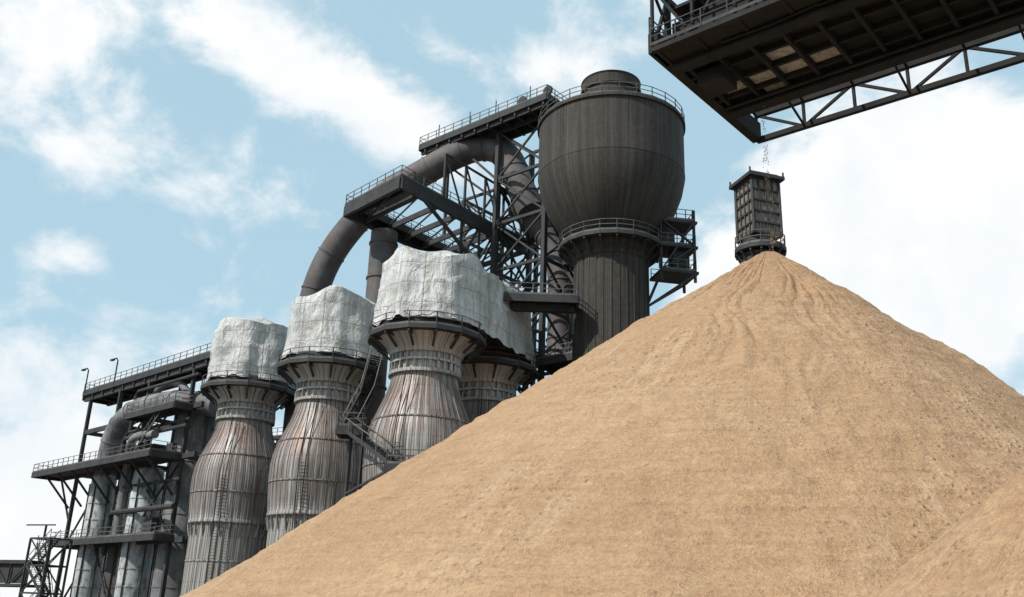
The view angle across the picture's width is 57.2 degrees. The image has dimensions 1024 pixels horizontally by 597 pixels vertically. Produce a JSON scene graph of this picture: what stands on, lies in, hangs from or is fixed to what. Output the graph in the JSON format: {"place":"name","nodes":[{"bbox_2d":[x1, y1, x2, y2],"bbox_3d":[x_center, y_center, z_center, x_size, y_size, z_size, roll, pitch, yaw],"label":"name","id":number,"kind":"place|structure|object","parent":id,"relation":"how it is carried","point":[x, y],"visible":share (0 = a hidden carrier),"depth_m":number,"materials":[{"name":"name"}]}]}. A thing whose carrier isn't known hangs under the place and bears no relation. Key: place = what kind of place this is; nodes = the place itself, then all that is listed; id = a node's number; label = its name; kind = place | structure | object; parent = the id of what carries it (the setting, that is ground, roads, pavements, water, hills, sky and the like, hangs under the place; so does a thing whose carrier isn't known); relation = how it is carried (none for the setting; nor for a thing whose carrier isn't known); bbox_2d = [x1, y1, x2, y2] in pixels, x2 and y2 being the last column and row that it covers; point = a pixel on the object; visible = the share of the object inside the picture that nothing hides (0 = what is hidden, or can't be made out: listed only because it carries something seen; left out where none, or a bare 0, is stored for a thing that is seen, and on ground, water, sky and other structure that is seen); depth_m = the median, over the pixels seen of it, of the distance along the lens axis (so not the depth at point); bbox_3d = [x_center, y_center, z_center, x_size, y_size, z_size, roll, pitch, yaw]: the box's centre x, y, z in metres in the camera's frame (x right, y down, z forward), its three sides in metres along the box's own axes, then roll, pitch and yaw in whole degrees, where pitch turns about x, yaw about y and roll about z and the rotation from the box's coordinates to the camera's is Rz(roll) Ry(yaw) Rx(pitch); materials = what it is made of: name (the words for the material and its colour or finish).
{"place":"outdoors","nodes":[
{"label":"outdoors","id":0,"kind":"place"},
{"bbox_2d":[0,0,1023,596],"label":"sky","id":1,"kind":"structure","parent":0,"point":[170,170],"materials":[{"name":"blue"}]},
{"label":"ground","id":2,"kind":"structure","parent":0,"visible":0},
{"bbox_2d":[0,560,44,596],"bbox_3d":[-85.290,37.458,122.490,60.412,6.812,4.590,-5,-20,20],"label":"conveyor gallery","id":3,"kind":"object","parent":2,"relation":"on","point":[11,571],"visible":0.58,"depth_m":112.43,"materials":[{"name":"paint"}]},
{"bbox_2d":[18,524,72,596],"bbox_3d":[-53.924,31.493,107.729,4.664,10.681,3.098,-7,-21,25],"label":"stair tower","id":4,"kind":"structure","parent":2,"relation":"on","point":[45,566],"depth_m":107.04,"materials":[{"name":"metal"}]},
{"bbox_2d":[69,474,116,596],"bbox_3d":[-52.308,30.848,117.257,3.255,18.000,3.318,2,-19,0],"label":"gas scrubber vessel","id":5,"kind":"object","parent":2,"relation":"on","point":[86,580],"visible":0.74,"depth_m":116.41,"materials":[{"name":"grey metal"}]},
{"bbox_2d":[99,445,142,596],"bbox_3d":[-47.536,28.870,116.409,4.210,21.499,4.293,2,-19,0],"label":"dust cyclone vessel","id":6,"kind":"object","parent":2,"relation":"on","point":[110,567],"visible":0.1,"depth_m":113.48,"materials":[{"name":"grey metal"}]},
{"bbox_2d":[31,342,211,596],"bbox_3d":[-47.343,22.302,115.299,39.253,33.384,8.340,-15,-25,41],"label":"process plant frame","id":7,"kind":"object","parent":2,"relation":"on","point":[192,370],"visible":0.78,"depth_m":112.48,"materials":[{"name":"paint"}]},
{"bbox_2d":[94,379,217,542],"bbox_3d":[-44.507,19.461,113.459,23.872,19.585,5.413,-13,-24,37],"label":"gas transfer duct","id":8,"kind":"object","parent":7,"relation":"attached to","point":[116,430],"visible":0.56,"depth_m":113.63,"materials":[{"name":"grey metal"}]},
{"bbox_2d":[112,466,164,596],"bbox_3d":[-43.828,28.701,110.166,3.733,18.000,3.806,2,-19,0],"label":"gas scrubber vessel","id":9,"kind":"object","parent":2,"relation":"on","point":[134,569],"visible":0.81,"depth_m":108.90,"materials":[{"name":"grey metal"}]},
{"bbox_2d":[148,413,216,596],"bbox_3d":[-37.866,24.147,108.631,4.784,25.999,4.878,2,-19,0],"label":"dust cyclone vessel","id":10,"kind":"object","parent":2,"relation":"on","point":[201,430],"visible":0.34,"depth_m":106.65,"materials":[{"name":"grey metal"}]},
{"bbox_2d":[180,317,295,595],"bbox_3d":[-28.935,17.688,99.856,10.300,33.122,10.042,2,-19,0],"label":"hot blast stove","id":11,"kind":"object","parent":2,"relation":"on","point":[246,388],"visible":0.89,"depth_m":97.03,"materials":[{"name":"paint"}]},
{"bbox_2d":[272,427,282,445],"bbox_3d":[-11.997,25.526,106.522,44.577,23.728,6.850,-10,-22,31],"label":"stove gallery","id":12,"kind":"object","parent":2,"relation":"on","point":[277,438],"visible":0.03,"depth_m":117.08,"materials":[{"name":"paint"}]},
{"bbox_2d":[266,285,381,547],"bbox_3d":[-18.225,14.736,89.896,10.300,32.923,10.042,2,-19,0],"label":"hot blast stove","id":13,"kind":"object","parent":2,"relation":"on","point":[324,358],"visible":0.75,"depth_m":88.47,"materials":[{"name":"paint"}]},
{"bbox_2d":[356,228,397,431],"bbox_3d":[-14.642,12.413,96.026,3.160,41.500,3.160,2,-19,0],"label":"vertical duct","id":14,"kind":"object","parent":2,"relation":"on","point":[383,244],"visible":0.15,"depth_m":99.96,"materials":[{"name":"metal"}]},
{"bbox_2d":[335,346,424,497],"bbox_3d":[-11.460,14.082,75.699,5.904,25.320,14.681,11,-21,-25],"label":"access staircase","id":15,"kind":"structure","parent":2,"relation":"on","point":[355,431],"depth_m":76.28,"materials":[{"name":"metal"}]},
{"bbox_2d":[362,246,535,487],"bbox_3d":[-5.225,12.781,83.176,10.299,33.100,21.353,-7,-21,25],"label":"hot blast stove","id":16,"kind":"object","parent":2,"relation":"on","point":[438,318],"visible":0.69,"depth_m":78.03,"materials":[{"name":"paint"}]},
{"bbox_2d":[343,84,579,393],"bbox_3d":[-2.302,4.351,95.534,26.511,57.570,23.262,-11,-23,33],"label":"furnace steel frame","id":17,"kind":"object","parent":2,"relation":"on","point":[519,119],"visible":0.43,"depth_m":101.81,"materials":[{"name":"grey metal"}]},
{"bbox_2d":[282,134,541,433],"bbox_3d":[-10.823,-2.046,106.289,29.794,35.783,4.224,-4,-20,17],"label":"gas downcomer duct","id":18,"kind":"object","parent":17,"relation":"attached to","point":[343,237],"visible":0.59,"depth_m":108.84,"materials":[{"name":"metal"}]},
{"bbox_2d":[458,346,538,422],"bbox_3d":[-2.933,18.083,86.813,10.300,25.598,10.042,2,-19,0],"label":"hot blast stove","id":19,"kind":"object","parent":2,"relation":"on","point":[490,380],"visible":0.18,"depth_m":87.15,"materials":[{"name":"paint"}]},
{"bbox_2d":[508,206,568,370],"bbox_3d":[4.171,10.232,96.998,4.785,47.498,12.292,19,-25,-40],"label":"gas uptake duct","id":20,"kind":"object","parent":2,"relation":"on","point":[561,325],"visible":0.3,"depth_m":100.90,"materials":[{"name":"metal"}]},
{"bbox_2d":[180,251,1023,596],"bbox_3d":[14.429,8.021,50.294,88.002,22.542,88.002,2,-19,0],"label":"sand pile","id":21,"kind":"object","parent":2,"relation":"on","point":[768,423],"visible":0.98,"depth_m":31.93,"materials":[{"name":"beige sand"}]},
{"bbox_2d":[869,466,1023,596],"bbox_3d":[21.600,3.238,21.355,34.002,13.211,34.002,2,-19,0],"label":"sand pile","id":22,"kind":"object","parent":21,"relation":"on","point":[977,551],"visible":1,"depth_m":20.30,"materials":[{"name":"beige sand"}]},
{"bbox_2d":[537,69,698,361],"bbox_3d":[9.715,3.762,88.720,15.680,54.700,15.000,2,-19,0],"label":"water tower","id":23,"kind":"structure","parent":2,"relation":"on","point":[611,174],"depth_m":88.41,"materials":[{"name":"metal"}]},
{"bbox_2d":[729,166,786,263],"bbox_3d":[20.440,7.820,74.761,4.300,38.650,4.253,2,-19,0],"label":"loading hopper tower","id":24,"kind":"structure","parent":2,"relation":"on","point":[751,205],"depth_m":78.87,"materials":[{"name":"metal"}]},
{"bbox_2d":[648,0,1023,143],"bbox_3d":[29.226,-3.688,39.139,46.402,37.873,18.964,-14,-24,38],"label":"overhead conveyor bridge","id":25,"kind":"structure","parent":2,"relation":"on","point":[736,64],"depth_m":52.66,"materials":[{"name":"metal"}]},
{"bbox_2d":[761,106,779,249],"bbox_3d":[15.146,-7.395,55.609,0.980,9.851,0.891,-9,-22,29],"label":"falling sand stream","id":26,"kind":"structure","parent":25,"relation":"hanging from","point":[766,192],"depth_m":55.28,"materials":[{"name":"beige sand"}]}
]}

